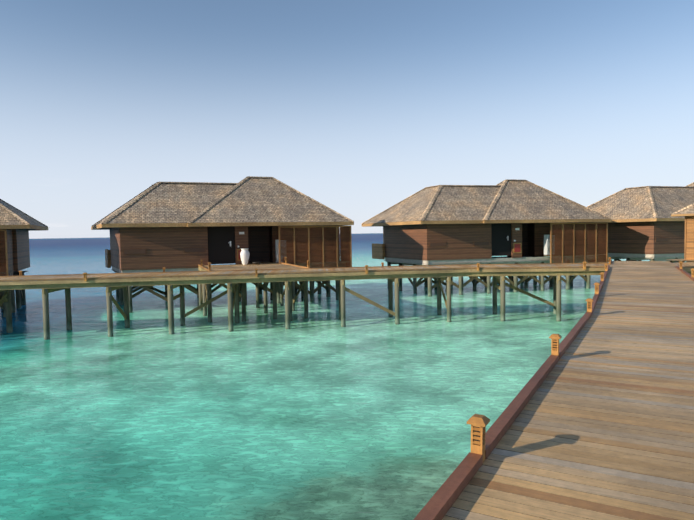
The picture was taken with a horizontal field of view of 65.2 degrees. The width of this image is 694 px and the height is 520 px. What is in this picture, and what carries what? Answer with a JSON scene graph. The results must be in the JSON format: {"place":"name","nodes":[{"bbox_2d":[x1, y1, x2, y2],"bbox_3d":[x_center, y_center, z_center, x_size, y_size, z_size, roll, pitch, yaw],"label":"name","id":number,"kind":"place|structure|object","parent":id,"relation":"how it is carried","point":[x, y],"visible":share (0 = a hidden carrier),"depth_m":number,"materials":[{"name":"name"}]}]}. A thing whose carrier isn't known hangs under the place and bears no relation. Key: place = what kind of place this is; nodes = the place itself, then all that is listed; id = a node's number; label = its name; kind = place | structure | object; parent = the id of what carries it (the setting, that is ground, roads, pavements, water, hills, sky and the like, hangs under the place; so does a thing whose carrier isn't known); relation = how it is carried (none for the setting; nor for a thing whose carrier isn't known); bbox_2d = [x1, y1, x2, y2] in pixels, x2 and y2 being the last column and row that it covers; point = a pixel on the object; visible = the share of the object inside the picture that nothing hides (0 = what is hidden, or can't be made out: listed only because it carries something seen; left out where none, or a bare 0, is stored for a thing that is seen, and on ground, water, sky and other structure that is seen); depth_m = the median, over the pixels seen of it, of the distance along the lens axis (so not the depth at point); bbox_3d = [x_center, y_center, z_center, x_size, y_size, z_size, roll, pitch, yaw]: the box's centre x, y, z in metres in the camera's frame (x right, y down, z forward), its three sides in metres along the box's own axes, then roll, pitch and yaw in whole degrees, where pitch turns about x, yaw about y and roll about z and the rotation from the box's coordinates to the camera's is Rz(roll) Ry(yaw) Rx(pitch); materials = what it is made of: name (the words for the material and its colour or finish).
{"place":"outdoors","nodes":[
{"label":"outdoors","id":0,"kind":"place"},
{"bbox_2d":[0,233,685,519],"bbox_3d":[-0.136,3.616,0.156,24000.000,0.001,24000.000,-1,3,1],"label":"sea","id":1,"kind":"structure","parent":0,"point":[368,411],"depth_m":12.30,"materials":[{"name":"liquid"}]},
{"bbox_2d":[0,199,47,316],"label":"villa","id":2,"kind":"object","parent":1,"relation":"in","point":[17,225],"visible":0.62,"depth_m":26.05,"materials":[{"name":"brown wood"}]},
{"bbox_2d":[91,176,353,321],"bbox_3d":[-6.428,-0.474,27.989,13.300,8.060,13.082,-2,3,-20],"label":"villa","id":3,"kind":"object","parent":1,"relation":"in","point":[251,222],"visible":0.79,"depth_m":27.29,"materials":[{"name":"brown wood"}]},
{"bbox_2d":[0,260,693,519],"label":"jetty","id":4,"kind":"object","parent":1,"relation":"in","point":[594,420],"visible":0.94,"depth_m":4.87,"materials":[{"name":"brown wood"}]},
{"bbox_2d":[467,414,489,461],"bbox_3d":[0.839,1.139,3.467,0.118,0.290,0.118,2,4,29],"label":"lamp post","id":5,"kind":"object","parent":4,"relation":"on","point":[478,423],"visible":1,"depth_m":3.44,"materials":[{"name":"brown wood"}]},
{"bbox_2d":[549,334,561,355],"bbox_3d":[2.360,0.985,6.144,0.118,0.291,0.118,1,2,29],"label":"lamp post","id":6,"kind":"object","parent":4,"relation":"on","point":[555,338],"visible":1,"depth_m":6.11,"materials":[{"name":"brown wood"}]},
{"bbox_2d":[586,298,593,311],"bbox_3d":[4.160,0.804,9.302,0.118,0.286,0.118,1,2,27],"label":"lamp post","id":7,"kind":"object","parent":4,"relation":"on","point":[589,303],"visible":0.98,"depth_m":9.27,"materials":[{"name":"brown wood"}]},
{"bbox_2d":[594,282,599,293],"bbox_3d":[5.472,0.647,11.878,0.120,0.308,0.120,1,4,28],"label":"lamp post","id":8,"kind":"object","parent":4,"relation":"on","point":[596,284],"visible":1,"depth_m":11.84,"materials":[{"name":"brown wood"}]},
{"bbox_2d":[600,272,604,280],"bbox_3d":[7.001,0.482,14.877,0.118,0.298,0.118,1,4,29],"label":"lamp post","id":9,"kind":"object","parent":4,"relation":"on","point":[602,276],"visible":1,"depth_m":14.84,"materials":[{"name":"brown wood"}]},
{"bbox_2d":[666,259,693,260],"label":"kiosk deck","id":10,"kind":"structure","parent":4,"relation":"on","point":[679,260],"depth_m":25.43,"materials":[{"name":"brown wood"}]},
{"bbox_2d":[671,203,693,259],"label":"bungalow","id":11,"kind":"object","parent":10,"relation":"on","point":[687,212],"visible":1,"depth_m":25.18,"materials":[{"name":"brown wood"}]},
{"bbox_2d":[362,179,611,296],"bbox_3d":[8.238,-1.018,34.426,13.300,8.059,8.504,-2,3,-15],"label":"villa","id":12,"kind":"object","parent":1,"relation":"in","point":[514,221],"visible":0.94,"depth_m":31.68,"materials":[{"name":"brown wood"}]},
{"bbox_2d":[585,182,693,276],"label":"villa","id":13,"kind":"object","parent":1,"relation":"in","point":[643,224],"visible":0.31,"depth_m":34.48,"materials":[{"name":"brown wood"}]},
{"bbox_2d":[0,0,693,238],"label":"sky","id":14,"kind":"structure","parent":0,"point":[358,107],"materials":[{"name":"blue"}]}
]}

